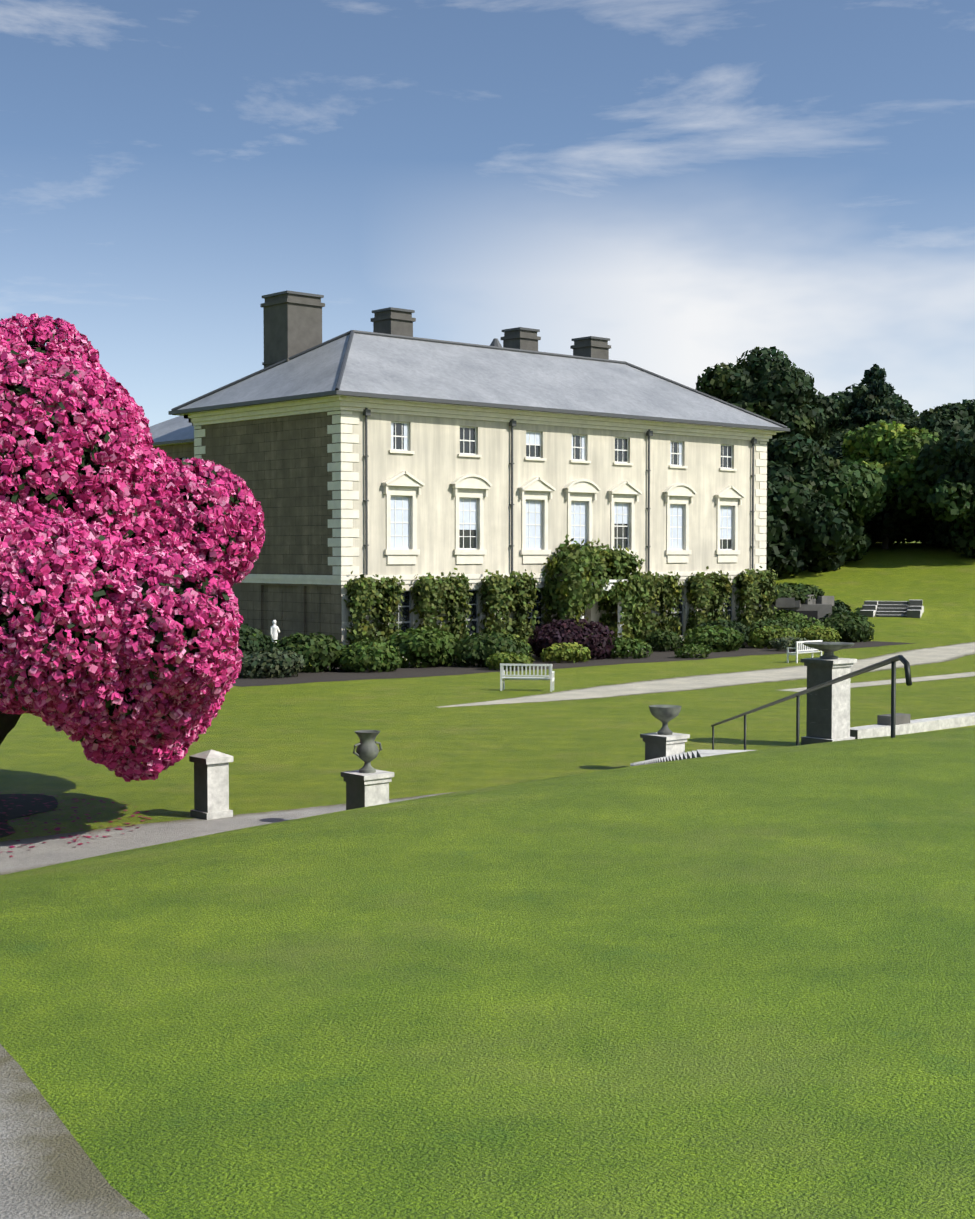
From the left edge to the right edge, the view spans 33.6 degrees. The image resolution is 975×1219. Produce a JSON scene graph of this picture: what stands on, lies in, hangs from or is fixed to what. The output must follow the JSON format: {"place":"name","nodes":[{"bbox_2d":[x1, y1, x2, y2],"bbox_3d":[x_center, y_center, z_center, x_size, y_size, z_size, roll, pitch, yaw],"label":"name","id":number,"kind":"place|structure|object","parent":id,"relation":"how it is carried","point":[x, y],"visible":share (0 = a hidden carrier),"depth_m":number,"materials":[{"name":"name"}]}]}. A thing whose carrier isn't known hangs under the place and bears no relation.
{"place":"outdoors","nodes":[
{"label":"outdoors","id":0,"kind":"place"},
{"bbox_2d":[0,1044,149,1218],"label":"terrace path","id":1,"kind":"structure","parent":0,"point":[49,1169],"depth_m":4.38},
{"bbox_2d":[0,791,459,874],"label":"path","id":2,"kind":"structure","parent":0,"point":[53,851],"depth_m":26.55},
{"bbox_2d":[341,769,393,809],"bbox_3d":[-2.043,3.318,27.510,0.650,1.100,0.650,-2,3,-42],"label":"urn pedestal","id":3,"kind":"object","parent":2,"relation":"on","point":[366,789],"visible":0.54,"depth_m":27.32,"materials":[{"name":"stone"}]},
{"bbox_2d":[353,730,381,772],"bbox_3d":[-2.043,2.420,27.479,0.442,0.698,0.458,0,2,4],"label":"urn","id":4,"kind":"object","parent":3,"relation":"on","point":[367,751],"visible":1,"depth_m":27.35,"materials":[{"name":"grey stone"}]},
{"bbox_2d":[270,620,280,642],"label":"garden statue","id":5,"kind":"object","parent":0,"point":[274,628],"visible":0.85,"depth_m":67.51,"materials":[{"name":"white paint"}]},
{"bbox_2d":[0,539,974,1218],"bbox_3d":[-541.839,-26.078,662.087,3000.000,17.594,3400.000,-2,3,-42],"label":"ground","id":6,"kind":"structure","parent":0,"point":[558,959],"depth_m":6.73,"materials":[{"name":"green plant"}]},
{"bbox_2d":[0,794,57,837],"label":"soil bed","id":7,"kind":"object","parent":6,"relation":"on","point":[26,804],"depth_m":29.79,"materials":[{"name":"brown soil"}]},
{"bbox_2d":[0,313,264,781],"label":"flowering tree","id":8,"kind":"object","parent":7,"relation":"in","point":[20,525],"depth_m":25.13,"materials":[{"name":"pink plant"}]},
{"bbox_2d":[0,792,151,856],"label":"fallen petals","id":9,"kind":"object","parent":6,"relation":"on","point":[57,829],"visible":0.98,"depth_m":28.25,"materials":[{"name":"pink plant"}]},
{"bbox_2d":[189,749,232,819],"bbox_3d":[-4.897,3.154,28.653,0.560,1.350,0.560,-2,3,-42],"label":"stone post","id":10,"kind":"object","parent":6,"relation":"on","point":[211,783],"visible":0.85,"depth_m":28.49,"materials":[{"name":"grey stone"}]},
{"bbox_2d":[149,290,789,659],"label":"house","id":11,"kind":"structure","parent":6,"relation":"on","point":[390,446],"depth_m":74.84,"materials":[{"name":"paint"}]},
{"bbox_2d":[344,566,779,660],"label":"climbing plants","id":12,"kind":"object","parent":11,"relation":"attached to","point":[500,594],"visible":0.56,"depth_m":73.89,"materials":[{"name":"green plant"}]},
{"bbox_2d":[500,663,554,691],"bbox_3d":[1.356,2.299,55.035,1.800,0.930,0.550,0,2,11],"label":"garden bench","id":13,"kind":"object","parent":6,"relation":"on","point":[550,677],"visible":1,"depth_m":54.82,"materials":[{"name":"white paint"}]},
{"bbox_2d":[232,641,914,686],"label":"border soil","id":14,"kind":"structure","parent":6,"relation":"on","point":[325,675],"depth_m":65.55,"materials":[{"name":"brown soil"}]},
{"bbox_2d":[235,582,874,678],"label":"border shrub","id":15,"kind":"object","parent":14,"relation":"on","point":[263,654],"visible":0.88,"depth_m":68.87,"materials":[{"name":"green plant"}]},
{"bbox_2d":[539,534,645,646],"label":"climbing plant","id":16,"kind":"object","parent":6,"relation":"on","point":[573,592],"visible":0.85,"depth_m":76.47,"materials":[{"name":"green plant"}]},
{"bbox_2d":[640,732,689,760],"bbox_3d":[3.802,3.147,34.614,0.750,0.950,0.750,-2,3,-42],"label":"urn pedestal","id":17,"kind":"object","parent":6,"relation":"on","point":[657,745],"visible":0.5,"depth_m":34.39,"materials":[{"name":"stone"}]},
{"bbox_2d":[649,705,681,734],"bbox_3d":[3.802,2.370,34.588,0.703,0.605,0.696,-2,3,-42],"label":"urn","id":18,"kind":"object","parent":17,"relation":"on","point":[664,714],"visible":1,"depth_m":34.41,"materials":[{"name":"grey stone"}]},
{"bbox_2d":[630,750,753,765],"bbox_3d":[3.527,2.606,25.357,1.900,3.172,20.915,0,2,3],"label":"bank stair","id":19,"kind":"object","parent":6,"relation":"on","point":[693,754],"visible":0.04,"depth_m":16.91,"materials":[{"name":"stone"}]},
{"bbox_2d":[695,346,843,446],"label":"tree","id":20,"kind":"object","parent":6,"relation":"on","point":[775,387],"depth_m":130.92,"materials":[{"name":"green plant"}]},
{"bbox_2d":[769,595,833,622],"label":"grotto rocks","id":21,"kind":"object","parent":6,"relation":"on","point":[820,607],"visible":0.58,"depth_m":89.46,"materials":[{"name":"stone"}]},
{"bbox_2d":[786,640,821,662],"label":"garden bench","id":22,"kind":"object","parent":6,"relation":"on","point":[805,651],"visible":0.71,"depth_m":69.09,"materials":[{"name":"white paint"}]},
{"bbox_2d":[766,433,844,497],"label":"tree","id":23,"kind":"object","parent":6,"relation":"on","point":[801,459],"visible":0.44,"depth_m":117.25,"materials":[{"name":"green plant"}]},
{"bbox_2d":[711,655,911,749],"bbox_3d":[4.364,1.969,25.081,0.054,3.819,21.313,0,2,3],"label":"hand rail","id":24,"kind":"object","parent":6,"relation":"on","point":[892,661],"visible":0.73,"depth_m":17.44,"materials":[{"name":"grey metal"}]},
{"bbox_2d":[800,657,856,744],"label":"stone pillar","id":25,"kind":"structure","parent":6,"relation":"on","point":[828,714],"depth_m":38.90,"materials":[{"name":"stone"}]},
{"bbox_2d":[803,642,854,658],"bbox_3d":[8.267,1.005,39.124,1.240,0.380,1.240,-2,3,-42],"label":"urn","id":26,"kind":"object","parent":25,"relation":"on","point":[828,649],"visible":1,"depth_m":38.91,"materials":[{"name":"grey stone"}]},
{"bbox_2d":[825,391,867,447],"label":"tree","id":27,"kind":"object","parent":6,"relation":"on","point":[846,422],"visible":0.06,"depth_m":149.91,"materials":[{"name":"green plant"}]},
{"bbox_2d":[839,457,896,511],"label":"tree","id":28,"kind":"object","parent":6,"relation":"on","point":[889,493],"visible":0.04,"depth_m":121.54,"materials":[{"name":"green plant"}]},
{"bbox_2d":[765,430,974,576],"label":"trees","id":29,"kind":"object","parent":6,"relation":"on","point":[818,531],"visible":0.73,"depth_m":115.77,"materials":[{"name":"green plant"}]},
{"bbox_2d":[849,364,896,542],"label":"tree","id":30,"kind":"object","parent":6,"relation":"on","point":[868,409],"depth_m":148.89,"materials":[{"name":"green plant"}]},
{"bbox_2d":[840,379,921,542],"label":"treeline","id":31,"kind":"object","parent":6,"relation":"on","point":[860,389],"depth_m":216.23,"materials":[{"name":"green plant"}]},
{"bbox_2d":[848,398,913,542],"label":"tree","id":32,"kind":"object","parent":6,"relation":"on","point":[896,405],"depth_m":173.44,"materials":[{"name":"green plant"}]},
{"bbox_2d":[835,419,938,548],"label":"tree","id":33,"kind":"object","parent":6,"relation":"on","point":[893,450],"depth_m":123.50,"materials":[{"name":"green plant"}]},
{"bbox_2d":[860,600,923,617],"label":"garden steps","id":34,"kind":"structure","parent":6,"relation":"on","point":[911,609],"depth_m":98.22,"materials":[{"name":"stone"}]},
{"bbox_2d":[850,712,974,738],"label":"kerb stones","id":35,"kind":"object","parent":6,"relation":"on","point":[905,724],"visible":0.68,"depth_m":41.88,"materials":[{"name":"grey stone"}]},
{"bbox_2d":[877,399,974,436],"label":"tree","id":36,"kind":"object","parent":6,"relation":"on","point":[949,417],"visible":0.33,"depth_m":136.66,"materials":[{"name":"green plant"}]},
{"bbox_2d":[918,427,974,501],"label":"tree","id":37,"kind":"object","parent":6,"relation":"on","point":[955,448],"visible":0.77,"depth_m":117.38,"materials":[{"name":"green plant"}]},
{"bbox_2d":[0,0,974,426],"label":"sky","id":38,"kind":"structure","parent":0,"point":[690,186],"materials":[{"name":"blue"}]},
{"bbox_2d":[439,642,974,707],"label":"house path","id":39,"kind":"structure","parent":0,"point":[938,654],"depth_m":59.85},
{"bbox_2d":[779,672,974,691],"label":"side path","id":40,"kind":"structure","parent":0,"point":[914,679],"depth_m":59.38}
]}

